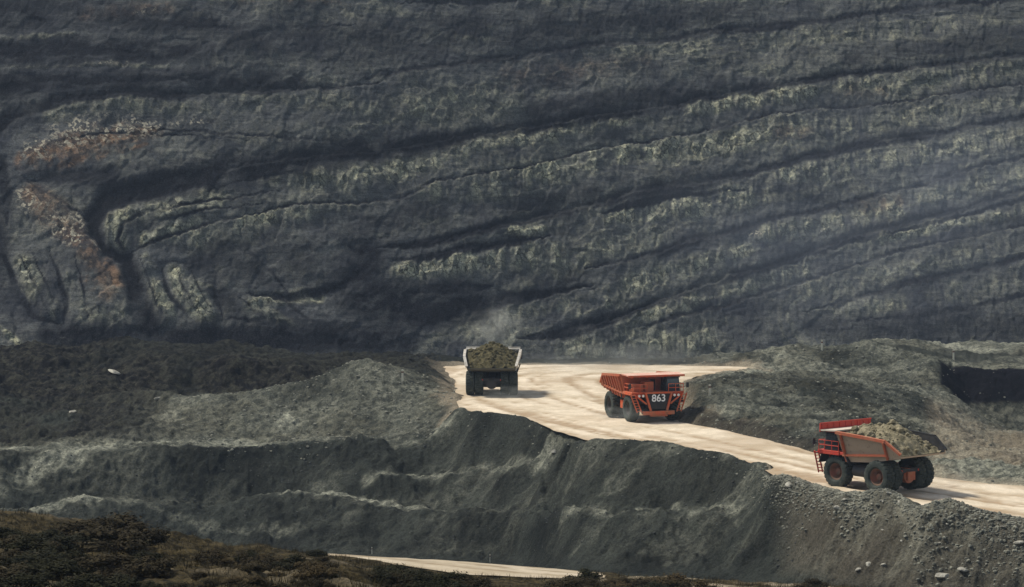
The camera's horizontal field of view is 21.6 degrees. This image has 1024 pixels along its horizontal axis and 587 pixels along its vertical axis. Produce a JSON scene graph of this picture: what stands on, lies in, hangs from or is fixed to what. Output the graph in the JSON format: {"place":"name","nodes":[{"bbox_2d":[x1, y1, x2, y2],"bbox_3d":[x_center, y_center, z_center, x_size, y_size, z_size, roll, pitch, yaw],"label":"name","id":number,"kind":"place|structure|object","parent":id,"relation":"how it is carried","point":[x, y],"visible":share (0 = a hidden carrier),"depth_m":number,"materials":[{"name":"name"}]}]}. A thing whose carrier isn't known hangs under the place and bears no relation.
{"place":"outdoors","nodes":[
{"label":"outdoors","id":0,"kind":"place"},
{"bbox_2d":[0,507,891,586],"bbox_3d":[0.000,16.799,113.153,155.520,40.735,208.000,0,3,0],"label":"foreground hillside","id":1,"kind":"structure","parent":0,"point":[179,575],"depth_m":153.07,"materials":[{"name":"plant"}]},
{"bbox_2d":[0,526,24,537],"bbox_3d":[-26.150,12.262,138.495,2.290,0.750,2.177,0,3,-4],"label":"bush","id":2,"kind":"object","parent":1,"relation":"on","point":[5,531],"visible":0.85,"depth_m":138.36,"materials":[{"name":"green plant"}]},
{"bbox_2d":[0,565,33,580],"bbox_3d":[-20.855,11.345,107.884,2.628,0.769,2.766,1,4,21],"label":"bush","id":3,"kind":"object","parent":1,"relation":"on","point":[2,571],"visible":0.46,"depth_m":107.80,"materials":[{"name":"green plant"}]},
{"bbox_2d":[0,548,39,560],"bbox_3d":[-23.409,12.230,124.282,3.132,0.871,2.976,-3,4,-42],"label":"bush","id":4,"kind":"object","parent":1,"relation":"on","point":[11,552],"visible":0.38,"depth_m":124.11,"materials":[{"name":"green plant"}]},
{"bbox_2d":[0,549,51,568],"bbox_3d":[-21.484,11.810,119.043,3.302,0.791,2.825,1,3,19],"label":"bush","id":5,"kind":"object","parent":1,"relation":"on","point":[21,558],"visible":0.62,"depth_m":118.53,"materials":[{"name":"green plant"}]},
{"bbox_2d":[0,570,54,586],"bbox_3d":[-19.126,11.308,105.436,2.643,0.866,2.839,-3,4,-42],"label":"bush","id":6,"kind":"object","parent":1,"relation":"on","point":[26,579],"visible":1,"depth_m":105.21,"materials":[{"name":"green plant"}]},
{"bbox_2d":[22,548,37,554],"bbox_3d":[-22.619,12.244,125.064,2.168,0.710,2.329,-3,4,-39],"label":"bush","id":7,"kind":"object","parent":1,"relation":"on","point":[25,552],"visible":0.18,"depth_m":124.95,"materials":[{"name":"green plant"}]},
{"bbox_2d":[7,561,54,574],"bbox_3d":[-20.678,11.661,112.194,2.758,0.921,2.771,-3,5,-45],"label":"bush","id":8,"kind":"object","parent":1,"relation":"on","point":[14,566],"visible":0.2,"depth_m":112.02,"materials":[{"name":"green plant"}]},
{"bbox_2d":[0,532,62,551],"bbox_3d":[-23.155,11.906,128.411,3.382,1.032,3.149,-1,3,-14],"label":"bush","id":9,"kind":"object","parent":1,"relation":"on","point":[29,537],"visible":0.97,"depth_m":127.99,"materials":[{"name":"green plant"}]},
{"bbox_2d":[1,533,62,551],"bbox_3d":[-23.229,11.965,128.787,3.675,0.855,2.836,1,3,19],"label":"bush","id":10,"kind":"object","parent":1,"relation":"on","point":[14,538],"visible":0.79,"depth_m":128.44,"materials":[{"name":"green plant"}]},
{"bbox_2d":[7,564,58,578],"bbox_3d":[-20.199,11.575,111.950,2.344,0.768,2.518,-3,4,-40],"label":"bush","id":11,"kind":"object","parent":1,"relation":"on","point":[29,566],"visible":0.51,"depth_m":111.75,"materials":[{"name":"green plant"}]},
{"bbox_2d":[33,527,70,542],"bbox_3d":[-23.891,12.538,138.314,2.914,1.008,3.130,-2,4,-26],"label":"bush","id":12,"kind":"object","parent":1,"relation":"on","point":[52,532],"visible":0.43,"depth_m":138.13,"materials":[{"name":"green plant"}]},
{"bbox_2d":[31,558,86,580],"bbox_3d":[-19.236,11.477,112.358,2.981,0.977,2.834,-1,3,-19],"label":"bush","id":13,"kind":"object","parent":1,"relation":"on","point":[63,566],"visible":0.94,"depth_m":111.93,"materials":[{"name":"green plant"}]},
{"bbox_2d":[36,547,90,560],"bbox_3d":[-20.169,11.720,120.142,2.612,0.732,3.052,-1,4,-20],"label":"bush","id":14,"kind":"object","parent":1,"relation":"on","point":[66,553],"visible":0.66,"depth_m":119.91,"materials":[{"name":"green plant"}]},
{"bbox_2d":[39,534,88,551],"bbox_3d":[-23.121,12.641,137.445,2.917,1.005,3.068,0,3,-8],"label":"bush","id":15,"kind":"object","parent":1,"relation":"on","point":[62,538],"visible":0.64,"depth_m":136.78,"materials":[{"name":"green plant"}]},
{"bbox_2d":[53,555,91,572],"bbox_3d":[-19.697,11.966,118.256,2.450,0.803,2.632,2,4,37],"label":"bush","id":16,"kind":"object","parent":1,"relation":"on","point":[69,559],"visible":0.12,"depth_m":118.22,"materials":[{"name":"green plant"}]},
{"bbox_2d":[51,520,116,532],"bbox_3d":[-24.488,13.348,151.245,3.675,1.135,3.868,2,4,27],"label":"bush","id":17,"kind":"object","parent":1,"relation":"on","point":[87,523],"visible":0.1,"depth_m":151.67,"materials":[{"name":"green plant"}]},
{"bbox_2d":[56,518,113,535],"bbox_3d":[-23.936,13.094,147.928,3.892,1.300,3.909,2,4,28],"label":"bush","id":18,"kind":"object","parent":1,"relation":"on","point":[77,528],"visible":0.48,"depth_m":147.81,"materials":[{"name":"green plant"}]},
{"bbox_2d":[64,531,113,550],"bbox_3d":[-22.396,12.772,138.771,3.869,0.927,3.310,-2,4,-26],"label":"bush","id":19,"kind":"object","parent":1,"relation":"on","point":[76,536],"visible":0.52,"depth_m":138.24,"materials":[{"name":"green plant"}]},
{"bbox_2d":[51,572,133,586],"bbox_3d":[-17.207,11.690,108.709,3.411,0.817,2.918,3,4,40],"label":"bush","id":20,"kind":"object","parent":1,"relation":"on","point":[93,580],"visible":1,"depth_m":108.65,"materials":[{"name":"green plant"}]},
{"bbox_2d":[82,561,106,572],"bbox_3d":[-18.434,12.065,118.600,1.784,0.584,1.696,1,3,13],"label":"bush","id":21,"kind":"object","parent":1,"relation":"on","point":[95,570],"visible":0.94,"depth_m":118.23,"materials":[{"name":"green plant"}]},
{"bbox_2d":[56,510,151,532],"bbox_3d":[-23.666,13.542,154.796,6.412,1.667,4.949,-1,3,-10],"label":"bush","id":22,"kind":"object","parent":1,"relation":"on","point":[128,520],"visible":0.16,"depth_m":155.09,"materials":[{"name":"green plant"}]},
{"bbox_2d":[66,526,143,552],"bbox_3d":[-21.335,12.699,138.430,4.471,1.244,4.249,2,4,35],"label":"bush","id":23,"kind":"object","parent":1,"relation":"on","point":[86,533],"visible":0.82,"depth_m":138.17,"materials":[{"name":"green plant"}]},
{"bbox_2d":[71,526,154,552],"bbox_3d":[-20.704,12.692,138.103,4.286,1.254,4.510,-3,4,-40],"label":"bush","id":24,"kind":"object","parent":1,"relation":"on","point":[130,538],"visible":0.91,"depth_m":137.60,"materials":[{"name":"green plant"}]},
{"bbox_2d":[72,553,154,575],"bbox_3d":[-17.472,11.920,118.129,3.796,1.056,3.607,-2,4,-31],"label":"bush","id":25,"kind":"object","parent":1,"relation":"on","point":[104,559],"visible":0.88,"depth_m":117.88,"materials":[{"name":"green plant"}]},
{"bbox_2d":[97,565,142,579],"bbox_3d":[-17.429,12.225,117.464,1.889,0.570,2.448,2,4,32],"label":"bush","id":26,"kind":"object","parent":1,"relation":"on","point":[107,571],"visible":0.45,"depth_m":117.47,"materials":[{"name":"green plant"}]},
{"bbox_2d":[93,512,149,530],"bbox_3d":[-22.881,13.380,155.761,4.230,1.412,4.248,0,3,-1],"label":"bush","id":27,"kind":"object","parent":1,"relation":"on","point":[119,521],"visible":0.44,"depth_m":154.89,"materials":[{"name":"green plant"}]},
{"bbox_2d":[107,571,141,581],"bbox_3d":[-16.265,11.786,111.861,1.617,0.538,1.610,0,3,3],"label":"bush","id":28,"kind":"object","parent":1,"relation":"on","point":[110,574],"visible":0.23,"depth_m":111.83,"materials":[{"name":"green plant"}]},
{"bbox_2d":[107,572,150,586],"bbox_3d":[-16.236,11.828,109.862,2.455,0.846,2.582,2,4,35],"label":"bush","id":29,"kind":"object","parent":1,"relation":"on","point":[128,579],"visible":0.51,"depth_m":109.82,"materials":[{"name":"green plant"}]},
{"bbox_2d":[99,521,175,544],"bbox_3d":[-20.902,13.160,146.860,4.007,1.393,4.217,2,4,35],"label":"bush","id":30,"kind":"object","parent":1,"relation":"on","point":[140,527],"visible":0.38,"depth_m":146.68,"materials":[{"name":"green plant"}]},
{"bbox_2d":[128,550,162,562],"bbox_3d":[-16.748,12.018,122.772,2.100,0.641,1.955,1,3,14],"label":"bush","id":31,"kind":"object","parent":1,"relation":"on","point":[143,553],"visible":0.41,"depth_m":122.66,"materials":[{"name":"green plant"}]},
{"bbox_2d":[116,555,179,574],"bbox_3d":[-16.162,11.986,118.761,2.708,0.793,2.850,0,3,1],"label":"bush","id":32,"kind":"object","parent":1,"relation":"on","point":[159,565],"visible":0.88,"depth_m":118.61,"materials":[{"name":"green plant"}]},
{"bbox_2d":[138,536,159,545],"bbox_3d":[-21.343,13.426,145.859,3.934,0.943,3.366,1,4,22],"label":"bush","id":33,"kind":"object","parent":1,"relation":"on","point":[146,541],"visible":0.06,"depth_m":145.93,"materials":[{"name":"green plant"}]},
{"bbox_2d":[141,580,162,586],"bbox_3d":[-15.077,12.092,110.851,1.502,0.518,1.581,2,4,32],"label":"bush","id":34,"kind":"object","parent":1,"relation":"on","point":[152,583],"visible":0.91,"depth_m":110.81,"materials":[{"name":"green plant"}]},
{"bbox_2d":[138,533,171,546],"bbox_3d":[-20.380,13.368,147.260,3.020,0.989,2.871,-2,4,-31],"label":"bush","id":35,"kind":"object","parent":1,"relation":"on","point":[163,541],"visible":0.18,"depth_m":147.04,"materials":[{"name":"green plant"}]},
{"bbox_2d":[151,570,171,577],"bbox_3d":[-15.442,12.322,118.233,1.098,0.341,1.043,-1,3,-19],"label":"bush","id":36,"kind":"object","parent":1,"relation":"on","point":[166,573],"visible":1,"depth_m":118.02,"materials":[{"name":"green plant"}]},
{"bbox_2d":[166,581,192,586],"bbox_3d":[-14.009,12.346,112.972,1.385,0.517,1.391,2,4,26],"label":"bush","id":37,"kind":"object","parent":1,"relation":"on","point":[179,584],"visible":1,"depth_m":112.83,"materials":[{"name":"green plant"}]},
{"bbox_2d":[190,571,208,578],"bbox_3d":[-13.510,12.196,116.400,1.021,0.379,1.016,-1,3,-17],"label":"bush","id":38,"kind":"object","parent":1,"relation":"on","point":[197,575],"visible":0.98,"depth_m":116.26,"materials":[{"name":"green plant"}]},
{"bbox_2d":[185,550,220,564],"bbox_3d":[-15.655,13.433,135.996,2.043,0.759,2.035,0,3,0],"label":"bush","id":39,"kind":"object","parent":1,"relation":"on","point":[206,557],"visible":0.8,"depth_m":135.81,"materials":[{"name":"green plant"}]},
{"bbox_2d":[196,579,218,586],"bbox_3d":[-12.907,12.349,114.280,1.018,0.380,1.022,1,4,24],"label":"bush","id":40,"kind":"object","parent":1,"relation":"on","point":[210,582],"visible":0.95,"depth_m":114.17,"materials":[{"name":"green plant"}]},
{"bbox_2d":[217,557,234,566],"bbox_3d":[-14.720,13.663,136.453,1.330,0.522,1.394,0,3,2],"label":"bush","id":41,"kind":"object","parent":1,"relation":"on","point":[225,560],"visible":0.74,"depth_m":136.24,"materials":[{"name":"green plant"}]},
{"bbox_2d":[221,575,240,586],"bbox_3d":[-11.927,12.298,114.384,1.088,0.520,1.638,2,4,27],"label":"bush","id":42,"kind":"object","parent":1,"relation":"on","point":[230,581],"visible":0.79,"depth_m":114.30,"materials":[{"name":"green plant"}]},
{"bbox_2d":[217,575,245,584],"bbox_3d":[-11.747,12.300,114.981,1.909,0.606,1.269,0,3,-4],"label":"bush","id":43,"kind":"object","parent":1,"relation":"on","point":[237,579],"visible":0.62,"depth_m":114.82,"materials":[{"name":"green plant"}]},
{"bbox_2d":[232,562,266,572],"bbox_3d":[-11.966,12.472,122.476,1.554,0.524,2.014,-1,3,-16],"label":"bush","id":44,"kind":"object","parent":1,"relation":"on","point":[255,566],"visible":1,"depth_m":122.17,"materials":[{"name":"green plant"}]},
{"bbox_2d":[234,550,273,560],"bbox_3d":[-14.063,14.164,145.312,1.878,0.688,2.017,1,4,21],"label":"bush","id":45,"kind":"object","parent":1,"relation":"on","point":[250,553],"visible":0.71,"depth_m":145.08,"materials":[{"name":"green plant"}]},
{"bbox_2d":[241,551,282,562],"bbox_3d":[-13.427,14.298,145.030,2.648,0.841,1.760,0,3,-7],"label":"bush","id":46,"kind":"object","parent":1,"relation":"on","point":[263,556],"visible":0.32,"depth_m":144.86,"materials":[{"name":"green plant"}]},
{"bbox_2d":[238,572,287,586],"bbox_3d":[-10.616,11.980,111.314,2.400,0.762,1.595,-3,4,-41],"label":"bush","id":47,"kind":"object","parent":1,"relation":"on","point":[257,581],"visible":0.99,"depth_m":111.34,"materials":[{"name":"green plant"}]},
{"bbox_2d":[246,559,285,572],"bbox_3d":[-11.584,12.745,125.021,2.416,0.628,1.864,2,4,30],"label":"bush","id":48,"kind":"object","parent":1,"relation":"on","point":[268,566],"visible":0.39,"depth_m":124.85,"materials":[{"name":"green plant"}]},
{"bbox_2d":[268,571,285,576],"bbox_3d":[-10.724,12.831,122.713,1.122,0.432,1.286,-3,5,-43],"label":"bush","id":49,"kind":"object","parent":1,"relation":"on","point":[278,573],"visible":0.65,"depth_m":122.51,"materials":[{"name":"green plant"}]},
{"bbox_2d":[280,579,304,586],"bbox_3d":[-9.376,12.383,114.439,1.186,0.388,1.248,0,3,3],"label":"bush","id":50,"kind":"object","parent":1,"relation":"on","point":[294,582],"visible":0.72,"depth_m":114.39,"materials":[{"name":"green plant"}]},
{"bbox_2d":[267,554,320,569],"bbox_3d":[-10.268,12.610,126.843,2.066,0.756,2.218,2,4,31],"label":"bush","id":51,"kind":"object","parent":1,"relation":"on","point":[293,559],"visible":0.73,"depth_m":126.58,"materials":[{"name":"green plant"}]},
{"bbox_2d":[291,559,327,573],"bbox_3d":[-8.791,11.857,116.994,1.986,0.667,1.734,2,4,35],"label":"bush","id":52,"kind":"object","parent":1,"relation":"on","point":[305,566],"visible":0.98,"depth_m":116.87,"materials":[{"name":"green plant"}]},
{"bbox_2d":[289,562,343,580],"bbox_3d":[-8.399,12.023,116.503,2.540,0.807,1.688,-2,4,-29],"label":"bush","id":53,"kind":"object","parent":1,"relation":"on","point":[304,576],"visible":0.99,"depth_m":116.02,"materials":[{"name":"green plant"}]},
{"bbox_2d":[305,549,329,556],"bbox_3d":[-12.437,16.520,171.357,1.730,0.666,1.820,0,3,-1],"label":"bush","id":54,"kind":"object","parent":1,"relation":"on","point":[318,552],"visible":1,"depth_m":170.99,"materials":[{"name":"green plant"}]},
{"bbox_2d":[304,577,336,586],"bbox_3d":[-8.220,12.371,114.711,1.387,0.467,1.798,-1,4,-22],"label":"bush","id":55,"kind":"object","parent":1,"relation":"on","point":[316,582],"visible":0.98,"depth_m":114.51,"materials":[{"name":"green plant"}]},
{"bbox_2d":[314,555,330,561],"bbox_3d":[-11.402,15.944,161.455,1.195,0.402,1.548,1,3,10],"label":"bush","id":56,"kind":"object","parent":1,"relation":"on","point":[325,558],"visible":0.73,"depth_m":161.19,"materials":[{"name":"green plant"}]},
{"bbox_2d":[317,573,338,579],"bbox_3d":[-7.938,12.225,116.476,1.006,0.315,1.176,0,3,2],"label":"bush","id":57,"kind":"object","parent":1,"relation":"on","point":[336,576],"visible":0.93,"depth_m":116.25,"materials":[{"name":"green plant"}]},
{"bbox_2d":[323,562,338,570],"bbox_3d":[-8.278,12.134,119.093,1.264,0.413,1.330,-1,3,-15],"label":"bush","id":58,"kind":"object","parent":1,"relation":"on","point":[331,565],"visible":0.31,"depth_m":119.07,"materials":[{"name":"green plant"}]},
{"bbox_2d":[365,565,392,574],"bbox_3d":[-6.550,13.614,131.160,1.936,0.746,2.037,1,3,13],"label":"bush","id":59,"kind":"object","parent":1,"relation":"on","point":[379,567],"visible":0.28,"depth_m":131.34,"materials":[{"name":"green plant"}]},
{"bbox_2d":[363,571,398,583],"bbox_3d":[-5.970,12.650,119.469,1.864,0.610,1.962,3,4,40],"label":"bush","id":60,"kind":"object","parent":1,"relation":"on","point":[371,575],"visible":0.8,"depth_m":119.23,"materials":[{"name":"green plant"}]},
{"bbox_2d":[369,569,401,584],"bbox_3d":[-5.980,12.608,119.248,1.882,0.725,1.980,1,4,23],"label":"bush","id":61,"kind":"object","parent":1,"relation":"on","point":[380,575],"visible":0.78,"depth_m":119.09,"materials":[{"name":"green plant"}]},
{"bbox_2d":[380,572,409,586],"bbox_3d":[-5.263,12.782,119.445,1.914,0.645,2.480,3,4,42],"label":"bush","id":62,"kind":"object","parent":1,"relation":"on","point":[398,581],"visible":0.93,"depth_m":119.20,"materials":[{"name":"green plant"}]},
{"bbox_2d":[385,564,414,572],"bbox_3d":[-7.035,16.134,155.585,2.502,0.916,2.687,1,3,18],"label":"bush","id":63,"kind":"object","parent":1,"relation":"on","point":[395,567],"visible":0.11,"depth_m":155.50,"materials":[{"name":"green plant"}]},
{"bbox_2d":[386,563,415,570],"bbox_3d":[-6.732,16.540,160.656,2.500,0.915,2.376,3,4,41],"label":"bush","id":64,"kind":"object","parent":1,"relation":"on","point":[403,567],"visible":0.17,"depth_m":160.77,"materials":[{"name":"green plant"}]},
{"bbox_2d":[383,567,425,578],"bbox_3d":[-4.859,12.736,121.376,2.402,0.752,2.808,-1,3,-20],"label":"bush","id":65,"kind":"object","parent":1,"relation":"on","point":[410,573],"visible":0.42,"depth_m":121.17,"materials":[{"name":"green plant"}]},
{"bbox_2d":[397,571,435,586],"bbox_3d":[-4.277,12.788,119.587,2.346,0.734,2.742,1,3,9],"label":"bush","id":66,"kind":"object","parent":1,"relation":"on","point":[402,575],"visible":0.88,"depth_m":119.47,"materials":[{"name":"green plant"}]},
{"bbox_2d":[431,572,453,586],"bbox_3d":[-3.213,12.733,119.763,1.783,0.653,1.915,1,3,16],"label":"bush","id":67,"kind":"object","parent":1,"relation":"on","point":[440,576],"visible":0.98,"depth_m":119.47,"materials":[{"name":"green plant"}]},
{"bbox_2d":[445,570,478,585],"bbox_3d":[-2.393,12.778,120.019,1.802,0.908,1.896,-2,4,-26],"label":"bush","id":68,"kind":"object","parent":1,"relation":"on","point":[452,575],"visible":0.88,"depth_m":120.02,"materials":[{"name":"green plant"}]},
{"bbox_2d":[446,576,489,586],"bbox_3d":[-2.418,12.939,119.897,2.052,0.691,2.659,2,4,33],"label":"bush","id":69,"kind":"object","parent":1,"relation":"on","point":[451,584],"visible":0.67,"depth_m":119.93,"materials":[{"name":"green plant"}]},
{"bbox_2d":[462,582,477,586],"bbox_3d":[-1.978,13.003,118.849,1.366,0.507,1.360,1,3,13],"label":"bush","id":70,"kind":"object","parent":1,"relation":"on","point":[469,584],"visible":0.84,"depth_m":118.82,"materials":[{"name":"green plant"}]},
{"bbox_2d":[456,576,496,586],"bbox_3d":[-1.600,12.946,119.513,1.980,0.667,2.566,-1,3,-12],"label":"bush","id":71,"kind":"object","parent":1,"relation":"on","point":[481,583],"visible":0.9,"depth_m":119.60,"materials":[{"name":"green plant"}]},
{"bbox_2d":[541,578,567,586],"bbox_3d":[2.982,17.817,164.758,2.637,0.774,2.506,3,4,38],"label":"bush","id":72,"kind":"object","parent":1,"relation":"on","point":[548,583],"visible":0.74,"depth_m":164.46,"materials":[{"name":"green plant"}]},
{"bbox_2d":[553,577,583,586],"bbox_3d":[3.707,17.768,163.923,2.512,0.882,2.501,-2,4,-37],"label":"bush","id":73,"kind":"object","parent":1,"relation":"on","point":[566,583],"visible":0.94,"depth_m":163.60,"materials":[{"name":"green plant"}]},
{"bbox_2d":[553,575,590,586],"bbox_3d":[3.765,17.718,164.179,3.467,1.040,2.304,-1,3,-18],"label":"bush","id":74,"kind":"object","parent":1,"relation":"on","point":[571,578],"visible":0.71,"depth_m":164.21,"materials":[{"name":"green plant"}]},
{"bbox_2d":[567,568,606,580],"bbox_3d":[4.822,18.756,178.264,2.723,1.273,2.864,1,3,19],"label":"bush","id":75,"kind":"object","parent":1,"relation":"on","point":[585,573],"visible":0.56,"depth_m":178.21,"materials":[{"name":"green plant"}]},
{"bbox_2d":[574,576,608,585],"bbox_3d":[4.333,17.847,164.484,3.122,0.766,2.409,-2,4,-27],"label":"bush","id":76,"kind":"object","parent":1,"relation":"on","point":[591,580],"visible":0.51,"depth_m":164.93,"materials":[{"name":"green plant"}]},
{"bbox_2d":[586,581,606,586],"bbox_3d":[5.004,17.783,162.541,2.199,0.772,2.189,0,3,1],"label":"bush","id":77,"kind":"object","parent":1,"relation":"on","point":[594,584],"visible":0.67,"depth_m":162.54,"materials":[{"name":"green plant"}]},
{"bbox_2d":[601,576,616,583],"bbox_3d":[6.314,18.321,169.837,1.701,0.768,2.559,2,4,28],"label":"bush","id":78,"kind":"object","parent":1,"relation":"on","point":[610,579],"visible":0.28,"depth_m":169.83,"materials":[{"name":"green plant"}]},
{"bbox_2d":[614,580,640,586],"bbox_3d":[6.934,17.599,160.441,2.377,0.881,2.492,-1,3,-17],"label":"bush","id":79,"kind":"object","parent":1,"relation":"on","point":[624,584],"visible":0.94,"depth_m":160.31,"materials":[{"name":"green plant"}]},
{"bbox_2d":[615,576,657,585],"bbox_3d":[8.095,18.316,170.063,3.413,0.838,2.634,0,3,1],"label":"bush","id":80,"kind":"object","parent":1,"relation":"on","point":[636,582],"visible":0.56,"depth_m":169.65,"materials":[{"name":"green plant"}]},
{"bbox_2d":[638,576,664,581],"bbox_3d":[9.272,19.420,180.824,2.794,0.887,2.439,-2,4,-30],"label":"bush","id":81,"kind":"object","parent":1,"relation":"on","point":[645,578],"visible":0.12,"depth_m":181.09,"materials":[{"name":"green plant"}]},
{"bbox_2d":[637,580,669,586],"bbox_3d":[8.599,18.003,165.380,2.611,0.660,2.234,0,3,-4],"label":"bush","id":82,"kind":"object","parent":1,"relation":"on","point":[654,583],"visible":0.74,"depth_m":165.04,"materials":[{"name":"green plant"}]},
{"bbox_2d":[664,580,691,586],"bbox_3d":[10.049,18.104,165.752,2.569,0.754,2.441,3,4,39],"label":"bush","id":83,"kind":"object","parent":1,"relation":"on","point":[672,583],"visible":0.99,"depth_m":165.79,"materials":[{"name":"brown plant"}]},
{"bbox_2d":[647,571,711,586],"bbox_3d":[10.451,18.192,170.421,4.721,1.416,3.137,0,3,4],"label":"bush","id":84,"kind":"object","parent":1,"relation":"on","point":[677,577],"visible":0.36,"depth_m":170.19,"materials":[{"name":"green plant"}]},
{"bbox_2d":[671,580,690,586],"bbox_3d":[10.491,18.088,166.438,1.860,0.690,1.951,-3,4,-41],"label":"bush","id":85,"kind":"object","parent":1,"relation":"on","point":[684,582],"visible":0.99,"depth_m":166.33,"materials":[{"name":"green plant"}]},
{"bbox_2d":[790,582,825,586],"bbox_3d":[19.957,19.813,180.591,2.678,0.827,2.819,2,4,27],"label":"bush","id":86,"kind":"object","parent":1,"relation":"on","point":[803,584],"visible":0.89,"depth_m":180.64,"materials":[{"name":"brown plant"}]},
{"bbox_2d":[797,578,829,586],"bbox_3d":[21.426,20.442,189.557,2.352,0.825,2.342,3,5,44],"label":"bush","id":87,"kind":"object","parent":1,"relation":"on","point":[815,582],"visible":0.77,"depth_m":189.30,"materials":[{"name":"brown plant"}]},
{"bbox_2d":[328,553,604,577],"bbox_3d":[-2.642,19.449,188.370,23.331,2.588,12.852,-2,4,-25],"label":"dirt track","id":88,"kind":"structure","parent":0,"point":[473,568],"depth_m":188.69,"materials":[{"name":"beige soil"}]},
{"bbox_2d":[0,0,1023,359],"bbox_3d":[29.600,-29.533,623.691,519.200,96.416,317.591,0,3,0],"label":"pit wall","id":89,"kind":"structure","parent":0,"point":[600,178],"depth_m":621.25,"materials":[{"name":"grey stone"}]},
{"bbox_2d":[0,336,1023,517],"bbox_3d":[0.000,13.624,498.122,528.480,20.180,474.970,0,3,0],"label":"ground","id":90,"kind":"structure","parent":0,"point":[45,388],"depth_m":412.16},
{"bbox_2d":[108,369,119,374],"bbox_3d":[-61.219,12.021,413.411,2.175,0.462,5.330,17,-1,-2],"label":"boulder","id":91,"kind":"object","parent":90,"relation":"on","point":[113,371],"visible":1,"depth_m":412.07,"materials":[{"name":"stone"}]},
{"bbox_2d":[163,358,448,439],"bbox_3d":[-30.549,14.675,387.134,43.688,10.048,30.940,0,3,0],"label":"spoil heap","id":92,"kind":"object","parent":90,"relation":"on","point":[175,406],"visible":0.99,"depth_m":382.40,"materials":[{"name":"grey gravel"}]},
{"bbox_2d":[180,360,455,459],"bbox_3d":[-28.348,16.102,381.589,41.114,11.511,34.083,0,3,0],"label":"scattered stones","id":93,"kind":"object","parent":92,"relation":"on","point":[307,446],"visible":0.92,"depth_m":380.05,"materials":[{"name":"grey stone"}]},
{"bbox_2d":[0,412,1023,586],"bbox_3d":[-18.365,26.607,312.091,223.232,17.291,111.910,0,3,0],"label":"spoil bank","id":94,"kind":"structure","parent":90,"relation":"on","point":[822,540],"depth_m":338.54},
{"bbox_2d":[4,422,803,566],"bbox_3d":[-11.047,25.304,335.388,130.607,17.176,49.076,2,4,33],"label":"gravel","id":95,"kind":"structure","parent":94,"relation":"on","point":[456,495],"depth_m":342.23,"materials":[{"name":"grey gravel"}]},
{"bbox_2d":[761,468,1023,586],"bbox_3d":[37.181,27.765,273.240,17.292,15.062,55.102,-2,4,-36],"label":"rubble","id":96,"kind":"object","parent":94,"relation":"on","point":[860,496],"visible":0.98,"depth_m":269.81,"materials":[{"name":"grey stone"}]},
{"bbox_2d":[935,573,948,578],"bbox_3d":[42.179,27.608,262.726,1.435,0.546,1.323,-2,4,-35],"label":"boulder","id":97,"kind":"object","parent":94,"relation":"on","point":[942,575],"visible":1,"depth_m":262.35,"materials":[{"name":"stone"}]},
{"bbox_2d":[957,567,967,571],"bbox_3d":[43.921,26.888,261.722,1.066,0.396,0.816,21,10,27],"label":"boulder","id":98,"kind":"object","parent":94,"relation":"on","point":[962,569],"visible":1,"depth_m":261.45,"materials":[{"name":"stone"}]},
{"bbox_2d":[1013,540,1023,544],"bbox_3d":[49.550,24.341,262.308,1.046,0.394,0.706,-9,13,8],"label":"boulder","id":99,"kind":"object","parent":94,"relation":"on","point":[1019,542],"visible":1,"depth_m":262.11,"materials":[{"name":"stone"}]},
{"bbox_2d":[679,375,900,461],"bbox_3d":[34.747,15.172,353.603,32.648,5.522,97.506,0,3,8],"label":"spoil hill","id":100,"kind":"structure","parent":90,"relation":"on","point":[746,412],"depth_m":355.48,"materials":[{"name":"grey gravel"}]},
{"bbox_2d":[682,343,1015,451],"bbox_3d":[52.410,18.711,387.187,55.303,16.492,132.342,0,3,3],"label":"loose stones","id":101,"kind":"object","parent":90,"relation":"on","point":[708,407],"visible":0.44,"depth_m":389.03,"materials":[{"name":"grey stone"}]},
{"bbox_2d":[226,534,1020,586],"bbox_3d":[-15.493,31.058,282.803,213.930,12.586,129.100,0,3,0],"label":"pit floor","id":102,"kind":"structure","parent":0,"point":[643,563],"depth_m":298.41,"materials":[{"name":"grey soil"}]},
{"bbox_2d":[444,364,1023,517],"bbox_3d":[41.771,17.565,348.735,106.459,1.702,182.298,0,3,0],"label":"haul road","id":103,"kind":"structure","parent":0,"point":[567,399],"depth_m":345.01,"materials":[{"name":"beige soil"}]},
{"bbox_2d":[463,347,521,394],"bbox_3d":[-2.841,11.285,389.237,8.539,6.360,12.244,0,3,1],"label":"haul truck","id":104,"kind":"object","parent":103,"relation":"on","point":[504,379],"visible":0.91,"depth_m":385.18,"materials":[{"name":"metal"}]},
{"bbox_2d":[467,341,517,367],"bbox_3d":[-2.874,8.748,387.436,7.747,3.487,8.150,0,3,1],"label":"rubble load","id":105,"kind":"object","parent":104,"relation":"in","point":[491,354],"visible":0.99,"depth_m":385.20},
{"bbox_2d":[599,371,688,421],"bbox_3d":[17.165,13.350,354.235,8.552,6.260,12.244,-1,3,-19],"label":"haul truck","id":106,"kind":"object","parent":103,"relation":"on","point":[629,397],"visible":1,"depth_m":350.23,"materials":[{"name":"metal"}]},
{"bbox_2d":[451,359,1018,505],"bbox_3d":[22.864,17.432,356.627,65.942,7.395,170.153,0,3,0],"label":"spilled stones","id":107,"kind":"object","parent":103,"relation":"on","point":[744,477],"visible":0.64,"depth_m":328.30,"materials":[{"name":"grey stone"}]},
{"bbox_2d":[812,418,946,490],"bbox_3d":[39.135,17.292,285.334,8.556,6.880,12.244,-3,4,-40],"label":"haul truck","id":108,"kind":"object","parent":103,"relation":"on","point":[845,456],"visible":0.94,"depth_m":283.73,"materials":[{"name":"metal"}]},
{"bbox_2d":[846,419,940,456],"bbox_3d":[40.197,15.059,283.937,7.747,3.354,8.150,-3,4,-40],"label":"rubble load","id":109,"kind":"object","parent":108,"relation":"in","point":[903,441],"visible":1,"depth_m":282.46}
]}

